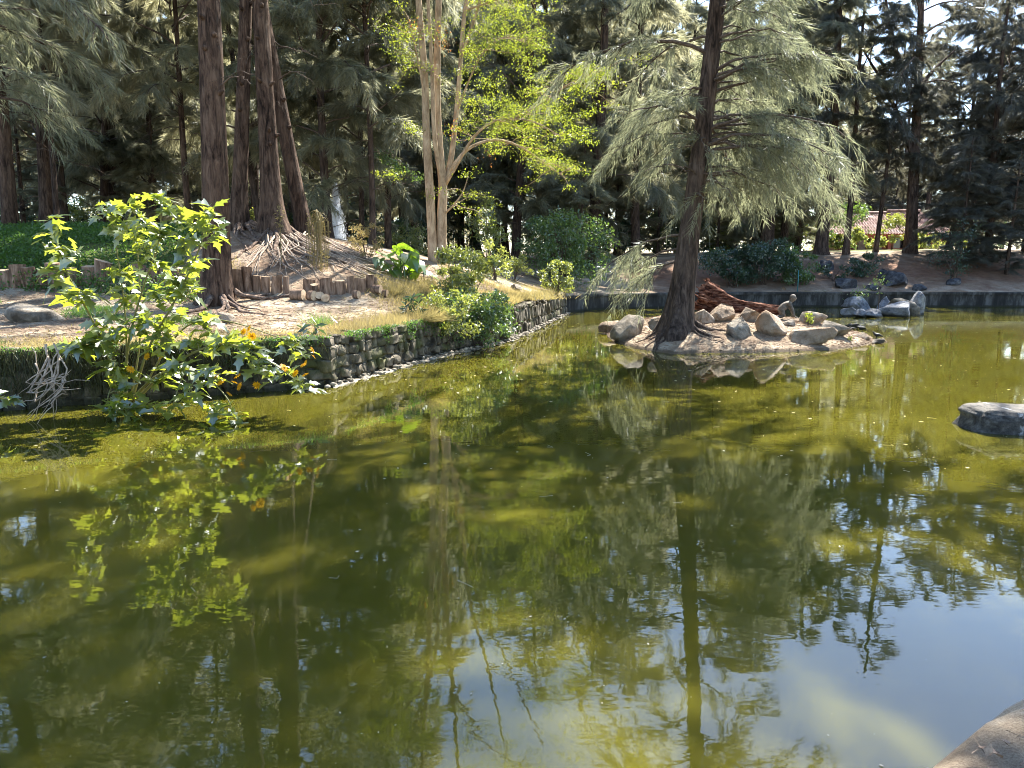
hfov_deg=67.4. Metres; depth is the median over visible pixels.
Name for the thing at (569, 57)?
casuarina tree
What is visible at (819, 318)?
boulder
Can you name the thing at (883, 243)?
bush
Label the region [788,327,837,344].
boulder
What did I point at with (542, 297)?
grass tuft
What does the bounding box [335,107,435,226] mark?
casuarina tree
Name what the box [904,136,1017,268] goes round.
young casuarina
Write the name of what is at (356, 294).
log
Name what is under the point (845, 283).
boulder
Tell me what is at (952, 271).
bush
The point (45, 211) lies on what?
casuarina tree
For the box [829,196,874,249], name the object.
bush
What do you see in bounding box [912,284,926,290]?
boulder
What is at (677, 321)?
casuarina tree
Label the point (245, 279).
log edging
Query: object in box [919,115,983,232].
casuarina tree
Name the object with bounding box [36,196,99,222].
bush
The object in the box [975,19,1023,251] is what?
casuarina tree
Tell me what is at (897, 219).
bush
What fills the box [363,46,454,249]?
casuarina tree
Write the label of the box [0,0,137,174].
casuarina tree
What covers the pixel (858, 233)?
bush
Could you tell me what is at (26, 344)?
bank grass
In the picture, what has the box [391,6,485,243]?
casuarina tree
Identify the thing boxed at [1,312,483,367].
wall creeper
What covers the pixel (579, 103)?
casuarina tree
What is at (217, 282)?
casuarina tree
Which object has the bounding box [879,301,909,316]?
boulder
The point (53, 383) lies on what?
dead branch
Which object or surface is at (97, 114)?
casuarina tree
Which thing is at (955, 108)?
casuarina tree
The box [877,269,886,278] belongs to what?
boulder
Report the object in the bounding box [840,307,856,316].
boulder
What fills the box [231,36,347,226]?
casuarina tree
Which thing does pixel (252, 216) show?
bush
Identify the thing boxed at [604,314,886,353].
island ground
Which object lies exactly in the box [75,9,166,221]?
casuarina tree
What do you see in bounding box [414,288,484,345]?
bush
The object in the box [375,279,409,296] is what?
grass tuft
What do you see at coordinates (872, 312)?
boulder
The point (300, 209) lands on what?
casuarina tree
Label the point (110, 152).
casuarina tree
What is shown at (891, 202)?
casuarina tree
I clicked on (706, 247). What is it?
bush
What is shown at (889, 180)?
casuarina tree
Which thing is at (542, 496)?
floating debris
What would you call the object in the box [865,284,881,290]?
boulder
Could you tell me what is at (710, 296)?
rotten log
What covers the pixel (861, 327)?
boulder
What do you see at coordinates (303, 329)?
plant
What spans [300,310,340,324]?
grass tuft
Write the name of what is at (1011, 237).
young casuarina
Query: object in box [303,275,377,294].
log edging
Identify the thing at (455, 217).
casuarina tree
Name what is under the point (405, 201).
casuarina tree
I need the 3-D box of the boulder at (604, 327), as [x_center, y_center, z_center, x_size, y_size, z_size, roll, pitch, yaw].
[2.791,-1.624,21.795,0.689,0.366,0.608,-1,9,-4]
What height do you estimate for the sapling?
1.569 m
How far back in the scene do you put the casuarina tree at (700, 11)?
51.70 m
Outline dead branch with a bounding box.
[18,343,89,423]
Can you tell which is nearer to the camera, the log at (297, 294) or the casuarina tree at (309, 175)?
the log at (297, 294)
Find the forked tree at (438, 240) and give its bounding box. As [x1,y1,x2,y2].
[368,0,651,265]
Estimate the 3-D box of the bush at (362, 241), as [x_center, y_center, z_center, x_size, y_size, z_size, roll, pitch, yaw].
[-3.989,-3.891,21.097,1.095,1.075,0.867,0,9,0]
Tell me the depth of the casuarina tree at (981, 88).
39.91 m
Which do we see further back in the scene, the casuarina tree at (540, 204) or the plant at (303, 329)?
the casuarina tree at (540, 204)
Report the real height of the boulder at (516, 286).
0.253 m
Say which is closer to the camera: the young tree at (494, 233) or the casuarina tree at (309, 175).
the young tree at (494, 233)
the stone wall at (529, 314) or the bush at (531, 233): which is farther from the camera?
the bush at (531, 233)
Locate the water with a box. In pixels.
[0,307,1023,767]
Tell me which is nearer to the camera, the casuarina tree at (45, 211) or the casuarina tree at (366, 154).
the casuarina tree at (45, 211)
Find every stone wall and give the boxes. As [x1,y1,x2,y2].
[0,334,337,410]
[314,314,506,387]
[505,291,566,338]
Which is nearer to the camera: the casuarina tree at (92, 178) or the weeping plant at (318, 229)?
the weeping plant at (318, 229)
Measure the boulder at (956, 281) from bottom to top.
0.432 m
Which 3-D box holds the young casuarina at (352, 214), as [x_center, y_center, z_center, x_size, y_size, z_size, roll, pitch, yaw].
[-7.983,-9.262,36.970,4.890,6.909,4.725,0,9,0]
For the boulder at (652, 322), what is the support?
on the island ground at (687, 350)
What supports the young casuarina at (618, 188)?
on the ground at (914, 268)
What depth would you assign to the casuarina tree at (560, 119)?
52.14 m
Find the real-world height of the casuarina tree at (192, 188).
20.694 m
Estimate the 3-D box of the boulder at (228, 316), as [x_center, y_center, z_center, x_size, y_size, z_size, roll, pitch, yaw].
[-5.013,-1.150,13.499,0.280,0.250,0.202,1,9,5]
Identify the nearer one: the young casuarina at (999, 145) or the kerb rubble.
the kerb rubble
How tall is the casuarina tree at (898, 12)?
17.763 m
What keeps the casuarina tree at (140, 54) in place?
on the ground at (914, 268)
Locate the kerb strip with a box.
[330,314,566,387]
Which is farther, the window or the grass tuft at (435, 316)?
the window
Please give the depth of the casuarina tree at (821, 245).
40.47 m
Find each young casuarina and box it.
[0,93,75,222]
[83,99,196,221]
[306,124,398,243]
[527,140,622,269]
[583,149,663,254]
[614,129,703,253]
[679,129,759,251]
[713,156,814,247]
[749,160,853,250]
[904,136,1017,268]
[919,123,1017,248]
[923,86,1023,252]
[954,150,1023,275]
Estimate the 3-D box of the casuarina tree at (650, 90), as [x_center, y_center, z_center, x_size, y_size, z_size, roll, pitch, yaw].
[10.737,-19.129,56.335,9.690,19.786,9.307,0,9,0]
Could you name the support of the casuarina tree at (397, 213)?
on the ground at (914, 268)
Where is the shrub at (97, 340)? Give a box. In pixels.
[31,189,327,425]
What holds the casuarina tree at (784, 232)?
on the ground at (914, 268)
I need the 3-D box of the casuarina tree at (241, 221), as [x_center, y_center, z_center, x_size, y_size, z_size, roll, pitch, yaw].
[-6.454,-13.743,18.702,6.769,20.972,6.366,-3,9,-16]
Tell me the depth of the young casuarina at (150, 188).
32.30 m
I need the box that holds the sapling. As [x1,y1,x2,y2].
[842,272,889,309]
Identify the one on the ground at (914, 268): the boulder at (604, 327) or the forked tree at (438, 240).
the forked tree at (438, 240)
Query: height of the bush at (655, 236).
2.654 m
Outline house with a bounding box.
[804,209,949,249]
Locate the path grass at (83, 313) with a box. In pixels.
[0,299,210,345]
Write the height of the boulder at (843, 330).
0.508 m
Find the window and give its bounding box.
[892,238,903,248]
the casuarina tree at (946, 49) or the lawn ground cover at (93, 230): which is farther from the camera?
the casuarina tree at (946, 49)
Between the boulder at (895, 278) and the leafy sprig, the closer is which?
the leafy sprig
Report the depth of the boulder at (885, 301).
29.81 m
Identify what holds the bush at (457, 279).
on the ground at (914, 268)
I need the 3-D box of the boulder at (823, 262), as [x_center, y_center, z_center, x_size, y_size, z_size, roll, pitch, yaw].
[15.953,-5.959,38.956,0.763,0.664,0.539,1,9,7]
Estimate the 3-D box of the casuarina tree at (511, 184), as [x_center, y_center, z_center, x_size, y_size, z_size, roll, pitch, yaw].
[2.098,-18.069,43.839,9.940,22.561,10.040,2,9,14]
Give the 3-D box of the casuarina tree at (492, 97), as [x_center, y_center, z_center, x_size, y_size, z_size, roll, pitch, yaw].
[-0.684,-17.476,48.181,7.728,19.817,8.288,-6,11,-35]
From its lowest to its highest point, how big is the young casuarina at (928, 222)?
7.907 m
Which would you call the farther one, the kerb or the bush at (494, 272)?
the bush at (494, 272)
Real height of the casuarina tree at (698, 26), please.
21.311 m
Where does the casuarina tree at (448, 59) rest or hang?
on the ground at (914, 268)
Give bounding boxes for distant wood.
[14,36,1021,252]
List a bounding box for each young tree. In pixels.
[374,149,423,185]
[461,195,510,270]
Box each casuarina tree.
[0,0,109,226]
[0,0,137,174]
[0,0,161,222]
[0,0,197,221]
[1,1,99,221]
[2,0,184,222]
[3,0,167,219]
[7,0,201,222]
[14,116,97,195]
[27,0,196,222]
[31,0,250,221]
[33,0,253,223]
[74,7,193,179]
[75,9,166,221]
[123,0,259,200]
[136,8,230,222]
[152,0,288,315]
[154,0,329,221]
[167,0,341,220]
[170,95,310,205]
[189,5,319,210]
[198,0,473,237]
[229,0,302,253]
[231,0,424,292]
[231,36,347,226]
[234,5,492,241]
[235,6,402,272]
[271,0,462,245]
[278,0,490,248]
[280,32,376,216]
[301,15,412,233]
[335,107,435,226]
[338,15,467,232]
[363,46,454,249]
[377,8,525,252]
[382,39,421,249]
[384,7,462,198]
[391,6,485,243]
[407,0,560,254]
[416,0,509,257]
[443,0,545,258]
[447,0,542,258]
[448,0,588,262]
[461,0,621,259]
[469,0,646,256]
[489,0,686,263]
[525,0,625,248]
[526,0,868,351]
[547,0,754,258]
[561,3,700,211]
[577,17,647,250]
[580,20,682,254]
[588,0,657,216]
[617,32,670,214]
[625,0,718,251]
[629,0,748,213]
[632,0,689,253]
[653,23,717,234]
[667,22,751,251]
[674,3,740,227]
[685,2,811,242]
[685,21,745,244]
[703,0,886,248]
[714,0,874,249]
[747,1,882,249]
[757,0,911,254]
[761,2,858,247]
[793,0,935,254]
[837,128,900,210]
[841,130,879,210]
[844,20,949,251]
[850,0,1006,253]
[864,22,972,252]
[866,119,929,212]
[871,147,941,218]
[901,0,1023,249]
[908,0,1021,248]
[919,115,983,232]
[925,0,1023,257]
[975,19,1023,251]
[978,61,1023,199]
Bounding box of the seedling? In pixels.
[805,312,813,324]
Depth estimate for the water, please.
5.16 m
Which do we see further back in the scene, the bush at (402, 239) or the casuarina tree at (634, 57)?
the casuarina tree at (634, 57)
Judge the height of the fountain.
3.261 m
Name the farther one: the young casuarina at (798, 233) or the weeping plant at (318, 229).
the young casuarina at (798, 233)
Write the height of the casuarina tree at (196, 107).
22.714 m
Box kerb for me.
[260,334,288,336]
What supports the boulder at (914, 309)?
in the water
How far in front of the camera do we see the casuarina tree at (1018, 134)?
40.67 m
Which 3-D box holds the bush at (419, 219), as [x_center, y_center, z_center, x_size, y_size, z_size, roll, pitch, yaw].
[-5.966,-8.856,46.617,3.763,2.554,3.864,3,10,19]
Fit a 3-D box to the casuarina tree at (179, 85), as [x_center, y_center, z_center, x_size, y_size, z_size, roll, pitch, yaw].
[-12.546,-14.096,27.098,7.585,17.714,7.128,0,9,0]
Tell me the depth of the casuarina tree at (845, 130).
58.28 m
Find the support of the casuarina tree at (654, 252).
on the ground at (914, 268)
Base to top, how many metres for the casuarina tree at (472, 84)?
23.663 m
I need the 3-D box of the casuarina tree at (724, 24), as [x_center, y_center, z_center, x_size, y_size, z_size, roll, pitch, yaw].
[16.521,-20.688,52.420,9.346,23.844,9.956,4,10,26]
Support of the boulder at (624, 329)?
on the island ground at (687, 350)
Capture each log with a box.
[289,289,305,300]
[305,291,316,300]
[315,292,323,300]
[321,294,329,301]
[352,291,360,298]
[371,285,382,293]
[381,290,388,296]
[695,278,779,315]
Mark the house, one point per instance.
(871, 223)
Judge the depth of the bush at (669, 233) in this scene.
48.72 m
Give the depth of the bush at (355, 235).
44.64 m
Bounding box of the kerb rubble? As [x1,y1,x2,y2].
[324,312,570,388]
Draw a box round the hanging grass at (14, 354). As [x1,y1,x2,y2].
[0,336,336,409]
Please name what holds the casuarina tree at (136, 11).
on the ground at (914, 268)
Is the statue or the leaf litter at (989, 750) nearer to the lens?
the leaf litter at (989, 750)
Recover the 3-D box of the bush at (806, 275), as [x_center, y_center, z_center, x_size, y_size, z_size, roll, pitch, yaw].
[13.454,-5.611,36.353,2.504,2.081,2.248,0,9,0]
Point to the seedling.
(809, 317)
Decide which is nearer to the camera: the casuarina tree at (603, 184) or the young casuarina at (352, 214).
the young casuarina at (352, 214)
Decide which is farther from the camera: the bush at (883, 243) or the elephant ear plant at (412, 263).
the bush at (883, 243)
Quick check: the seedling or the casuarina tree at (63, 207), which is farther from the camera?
the casuarina tree at (63, 207)
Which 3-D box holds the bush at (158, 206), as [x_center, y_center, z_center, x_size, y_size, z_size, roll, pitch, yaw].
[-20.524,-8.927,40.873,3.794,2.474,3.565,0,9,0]
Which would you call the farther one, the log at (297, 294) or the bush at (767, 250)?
the bush at (767, 250)
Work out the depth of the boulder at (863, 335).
19.43 m
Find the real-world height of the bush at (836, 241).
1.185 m
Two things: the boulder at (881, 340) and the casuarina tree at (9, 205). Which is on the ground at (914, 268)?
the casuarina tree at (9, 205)
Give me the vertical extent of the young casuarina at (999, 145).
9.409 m
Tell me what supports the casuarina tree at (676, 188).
on the ground at (914, 268)
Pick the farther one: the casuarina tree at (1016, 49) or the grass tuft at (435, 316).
the casuarina tree at (1016, 49)
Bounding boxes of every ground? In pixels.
[0,226,1023,346]
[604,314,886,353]
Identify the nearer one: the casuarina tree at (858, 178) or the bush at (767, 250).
the bush at (767, 250)
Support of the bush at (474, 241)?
on the ground at (914, 268)
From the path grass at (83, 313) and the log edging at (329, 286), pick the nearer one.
the path grass at (83, 313)
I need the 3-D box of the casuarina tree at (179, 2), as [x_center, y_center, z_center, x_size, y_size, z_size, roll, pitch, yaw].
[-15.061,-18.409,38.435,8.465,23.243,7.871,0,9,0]
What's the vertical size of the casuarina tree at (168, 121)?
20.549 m
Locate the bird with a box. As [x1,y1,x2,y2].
[872,331,882,337]
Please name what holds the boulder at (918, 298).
in the water
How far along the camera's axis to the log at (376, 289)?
17.33 m
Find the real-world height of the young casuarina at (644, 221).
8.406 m
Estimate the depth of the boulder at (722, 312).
19.54 m
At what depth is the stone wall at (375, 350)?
14.18 m
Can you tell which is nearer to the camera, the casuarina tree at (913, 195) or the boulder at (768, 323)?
the boulder at (768, 323)
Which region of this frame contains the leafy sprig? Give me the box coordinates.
[0,390,26,408]
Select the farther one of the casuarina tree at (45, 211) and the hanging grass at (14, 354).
the casuarina tree at (45, 211)
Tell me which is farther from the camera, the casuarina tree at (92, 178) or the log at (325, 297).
the casuarina tree at (92, 178)
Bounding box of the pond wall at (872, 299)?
[566,292,1023,311]
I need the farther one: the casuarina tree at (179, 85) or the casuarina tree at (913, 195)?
the casuarina tree at (913, 195)
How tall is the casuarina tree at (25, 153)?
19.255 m
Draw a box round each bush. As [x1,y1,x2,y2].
[0,198,37,222]
[19,200,98,222]
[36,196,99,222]
[88,203,167,222]
[249,207,254,219]
[287,198,344,231]
[287,210,313,227]
[338,192,383,242]
[339,225,357,240]
[347,222,384,256]
[364,217,414,252]
[382,225,427,256]
[392,217,436,250]
[414,222,427,256]
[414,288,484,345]
[428,243,509,303]
[436,206,486,252]
[443,285,521,349]
[482,238,512,280]
[495,307,513,339]
[497,253,534,281]
[507,220,537,255]
[513,205,619,288]
[521,227,556,261]
[537,258,575,296]
[564,212,605,255]
[601,218,630,255]
[640,210,673,252]
[644,223,679,252]
[655,216,699,252]
[675,220,720,251]
[697,245,766,287]
[700,215,748,251]
[702,223,744,251]
[733,236,802,284]
[768,243,820,285]
[774,208,811,248]
[791,223,816,249]
[815,263,852,281]
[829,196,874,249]
[829,234,853,249]
[847,251,885,277]
[850,225,868,249]
[864,236,887,249]
[881,213,905,248]
[918,231,934,248]
[920,216,986,278]
[931,231,948,248]
[974,220,1008,248]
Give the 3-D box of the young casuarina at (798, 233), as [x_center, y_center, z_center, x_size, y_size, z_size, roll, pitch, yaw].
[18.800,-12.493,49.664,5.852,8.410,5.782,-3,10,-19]
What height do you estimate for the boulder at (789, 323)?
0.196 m
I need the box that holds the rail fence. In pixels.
[595,258,617,276]
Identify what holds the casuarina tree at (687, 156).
on the ground at (914, 268)
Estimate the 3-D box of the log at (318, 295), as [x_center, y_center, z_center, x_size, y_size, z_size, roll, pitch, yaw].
[-4.192,-1.912,16.685,0.196,0.181,0.104,-3,-13,-21]
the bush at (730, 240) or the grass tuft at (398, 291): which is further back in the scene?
the bush at (730, 240)
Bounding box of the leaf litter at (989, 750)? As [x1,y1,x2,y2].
[923,706,1023,767]
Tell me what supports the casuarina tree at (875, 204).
on the ground at (914, 268)
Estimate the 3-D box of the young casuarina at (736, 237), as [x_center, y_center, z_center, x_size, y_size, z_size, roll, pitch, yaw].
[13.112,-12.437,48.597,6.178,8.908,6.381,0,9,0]
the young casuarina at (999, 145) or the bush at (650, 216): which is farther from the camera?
the bush at (650, 216)
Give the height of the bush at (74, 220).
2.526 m
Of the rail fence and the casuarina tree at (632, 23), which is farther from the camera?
the casuarina tree at (632, 23)
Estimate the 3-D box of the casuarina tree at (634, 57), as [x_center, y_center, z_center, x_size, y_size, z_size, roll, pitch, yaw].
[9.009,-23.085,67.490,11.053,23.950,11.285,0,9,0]
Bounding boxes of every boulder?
[4,303,64,322]
[217,312,235,323]
[511,284,521,290]
[598,320,617,332]
[610,314,643,340]
[648,317,659,330]
[695,309,714,323]
[710,303,734,321]
[726,316,751,338]
[739,307,759,320]
[755,310,787,336]
[783,320,795,325]
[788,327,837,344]
[799,311,827,323]
[820,260,833,270]
[821,320,852,335]
[835,278,856,288]
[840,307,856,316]
[841,295,869,309]
[852,308,866,316]
[852,333,870,338]
[857,326,866,329]
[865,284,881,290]
[865,308,882,317]
[871,338,884,342]
[876,296,889,308]
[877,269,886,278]
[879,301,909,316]
[881,270,907,285]
[888,298,920,315]
[910,291,925,314]
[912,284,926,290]
[946,278,960,284]
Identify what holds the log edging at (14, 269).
on the ground at (914, 268)
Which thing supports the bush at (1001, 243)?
on the ground at (914, 268)
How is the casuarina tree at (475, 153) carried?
on the ground at (914, 268)
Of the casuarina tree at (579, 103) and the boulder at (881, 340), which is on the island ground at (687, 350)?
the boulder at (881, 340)
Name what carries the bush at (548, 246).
on the ground at (914, 268)
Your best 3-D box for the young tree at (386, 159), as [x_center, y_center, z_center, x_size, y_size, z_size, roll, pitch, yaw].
[-4.550,-8.213,29.010,2.101,1.398,1.955,8,12,41]
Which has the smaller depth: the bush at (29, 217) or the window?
the bush at (29, 217)
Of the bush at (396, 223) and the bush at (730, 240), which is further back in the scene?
the bush at (730, 240)
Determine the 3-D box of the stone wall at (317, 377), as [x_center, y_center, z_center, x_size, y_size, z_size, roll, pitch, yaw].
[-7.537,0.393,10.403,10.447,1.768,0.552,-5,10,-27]
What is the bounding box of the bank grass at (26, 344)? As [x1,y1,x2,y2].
[0,262,567,351]
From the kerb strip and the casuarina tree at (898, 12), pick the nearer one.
the kerb strip
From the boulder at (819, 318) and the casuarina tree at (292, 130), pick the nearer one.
the boulder at (819, 318)
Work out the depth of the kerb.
12.26 m
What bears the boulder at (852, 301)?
in the water
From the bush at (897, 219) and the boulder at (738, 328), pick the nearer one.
the boulder at (738, 328)
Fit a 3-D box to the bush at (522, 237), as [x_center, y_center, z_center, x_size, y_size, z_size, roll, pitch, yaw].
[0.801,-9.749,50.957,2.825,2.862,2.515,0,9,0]
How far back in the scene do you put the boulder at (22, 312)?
13.24 m
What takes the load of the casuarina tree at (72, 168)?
on the ground at (914, 268)
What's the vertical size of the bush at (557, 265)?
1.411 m
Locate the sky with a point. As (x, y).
(934, 15)
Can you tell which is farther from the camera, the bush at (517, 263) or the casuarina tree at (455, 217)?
the casuarina tree at (455, 217)
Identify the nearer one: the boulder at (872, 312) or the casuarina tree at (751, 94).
the boulder at (872, 312)
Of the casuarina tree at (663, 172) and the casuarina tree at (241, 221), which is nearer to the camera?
the casuarina tree at (241, 221)
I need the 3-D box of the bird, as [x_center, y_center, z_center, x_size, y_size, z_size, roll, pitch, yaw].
[9.722,-1.306,20.478,0.320,0.218,0.113,5,10,31]
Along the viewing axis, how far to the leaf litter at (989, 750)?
2.37 m
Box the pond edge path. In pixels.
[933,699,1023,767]
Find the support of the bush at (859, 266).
on the ground at (914, 268)
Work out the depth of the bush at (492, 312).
17.70 m
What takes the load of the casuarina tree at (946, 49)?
on the ground at (914, 268)
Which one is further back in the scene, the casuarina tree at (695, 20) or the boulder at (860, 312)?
the casuarina tree at (695, 20)
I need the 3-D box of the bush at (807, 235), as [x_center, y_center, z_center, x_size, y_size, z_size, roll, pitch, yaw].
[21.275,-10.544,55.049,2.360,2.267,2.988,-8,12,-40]
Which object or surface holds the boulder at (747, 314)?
on the island ground at (687, 350)
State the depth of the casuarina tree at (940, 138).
41.43 m
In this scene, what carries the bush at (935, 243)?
on the ground at (914, 268)
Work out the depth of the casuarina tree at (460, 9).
57.46 m
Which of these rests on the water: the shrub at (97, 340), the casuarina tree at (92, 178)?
the shrub at (97, 340)
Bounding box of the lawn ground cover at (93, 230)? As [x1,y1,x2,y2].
[0,220,201,279]
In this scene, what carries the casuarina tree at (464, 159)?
on the ground at (914, 268)
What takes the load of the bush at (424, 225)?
on the ground at (914, 268)
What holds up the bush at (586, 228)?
on the ground at (914, 268)
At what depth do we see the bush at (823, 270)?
36.88 m
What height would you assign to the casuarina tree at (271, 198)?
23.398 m
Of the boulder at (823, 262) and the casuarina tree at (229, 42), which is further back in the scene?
the boulder at (823, 262)
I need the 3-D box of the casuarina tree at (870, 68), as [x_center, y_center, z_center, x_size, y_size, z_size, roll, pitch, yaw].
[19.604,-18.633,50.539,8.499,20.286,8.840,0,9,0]
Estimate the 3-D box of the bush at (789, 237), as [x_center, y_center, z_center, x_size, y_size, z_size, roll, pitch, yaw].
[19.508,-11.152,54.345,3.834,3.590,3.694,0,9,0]
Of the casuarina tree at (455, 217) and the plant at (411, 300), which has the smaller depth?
the plant at (411, 300)
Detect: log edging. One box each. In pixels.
[0,259,111,288]
[132,264,200,286]
[232,267,288,293]
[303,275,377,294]
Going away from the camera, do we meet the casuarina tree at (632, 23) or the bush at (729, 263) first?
the bush at (729, 263)
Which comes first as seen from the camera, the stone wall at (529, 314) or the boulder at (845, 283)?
the stone wall at (529, 314)
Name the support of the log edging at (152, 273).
on the ground at (914, 268)
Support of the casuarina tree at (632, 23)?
on the ground at (914, 268)
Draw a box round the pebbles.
[607,332,887,353]
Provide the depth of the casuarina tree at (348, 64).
27.81 m
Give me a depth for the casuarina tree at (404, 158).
49.31 m
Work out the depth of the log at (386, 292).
17.37 m
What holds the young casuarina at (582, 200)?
on the ground at (914, 268)
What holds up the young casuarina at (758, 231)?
on the ground at (914, 268)
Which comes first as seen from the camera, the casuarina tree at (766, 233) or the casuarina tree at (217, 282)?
the casuarina tree at (217, 282)
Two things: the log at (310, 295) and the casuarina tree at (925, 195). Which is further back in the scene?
the casuarina tree at (925, 195)
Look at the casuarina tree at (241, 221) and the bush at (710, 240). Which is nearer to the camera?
the casuarina tree at (241, 221)
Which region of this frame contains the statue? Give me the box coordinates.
[777,294,797,317]
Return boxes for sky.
[1,0,1023,251]
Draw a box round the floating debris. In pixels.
[24,328,1023,765]
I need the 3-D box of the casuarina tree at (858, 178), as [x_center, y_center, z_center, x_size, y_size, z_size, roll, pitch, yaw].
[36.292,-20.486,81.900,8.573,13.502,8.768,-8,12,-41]
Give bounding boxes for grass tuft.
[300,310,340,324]
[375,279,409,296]
[396,296,463,321]
[506,285,581,300]
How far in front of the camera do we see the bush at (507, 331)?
19.37 m
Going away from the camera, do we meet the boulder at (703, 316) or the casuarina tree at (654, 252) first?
the boulder at (703, 316)
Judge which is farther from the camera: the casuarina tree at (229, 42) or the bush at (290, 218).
the bush at (290, 218)
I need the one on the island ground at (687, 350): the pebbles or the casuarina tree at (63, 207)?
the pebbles
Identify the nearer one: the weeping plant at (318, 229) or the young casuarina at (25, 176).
the weeping plant at (318, 229)
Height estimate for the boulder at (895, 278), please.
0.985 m
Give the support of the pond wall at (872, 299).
on the ground at (914, 268)
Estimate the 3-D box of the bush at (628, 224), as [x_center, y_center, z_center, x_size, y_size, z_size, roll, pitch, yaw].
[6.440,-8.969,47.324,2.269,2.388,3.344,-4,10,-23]
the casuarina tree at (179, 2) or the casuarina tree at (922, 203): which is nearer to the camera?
the casuarina tree at (179, 2)
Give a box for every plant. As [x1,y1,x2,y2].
[295,323,326,335]
[305,209,329,272]
[372,243,438,279]
[399,293,428,314]
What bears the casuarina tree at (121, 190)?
on the ground at (914, 268)
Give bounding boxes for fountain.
[330,182,347,239]
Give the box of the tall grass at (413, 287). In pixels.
[181,256,536,330]
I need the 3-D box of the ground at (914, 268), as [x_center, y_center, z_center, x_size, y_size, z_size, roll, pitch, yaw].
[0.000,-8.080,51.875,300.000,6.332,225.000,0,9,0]
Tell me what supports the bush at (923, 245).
on the ground at (914, 268)
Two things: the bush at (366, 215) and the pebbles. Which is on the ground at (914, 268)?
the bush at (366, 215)
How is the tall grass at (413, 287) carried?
on the ground at (914, 268)
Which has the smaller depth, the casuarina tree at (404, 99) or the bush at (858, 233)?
the casuarina tree at (404, 99)
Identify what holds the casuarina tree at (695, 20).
on the ground at (914, 268)
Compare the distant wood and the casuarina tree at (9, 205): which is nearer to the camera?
the casuarina tree at (9, 205)
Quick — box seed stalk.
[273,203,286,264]
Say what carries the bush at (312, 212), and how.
on the ground at (914, 268)

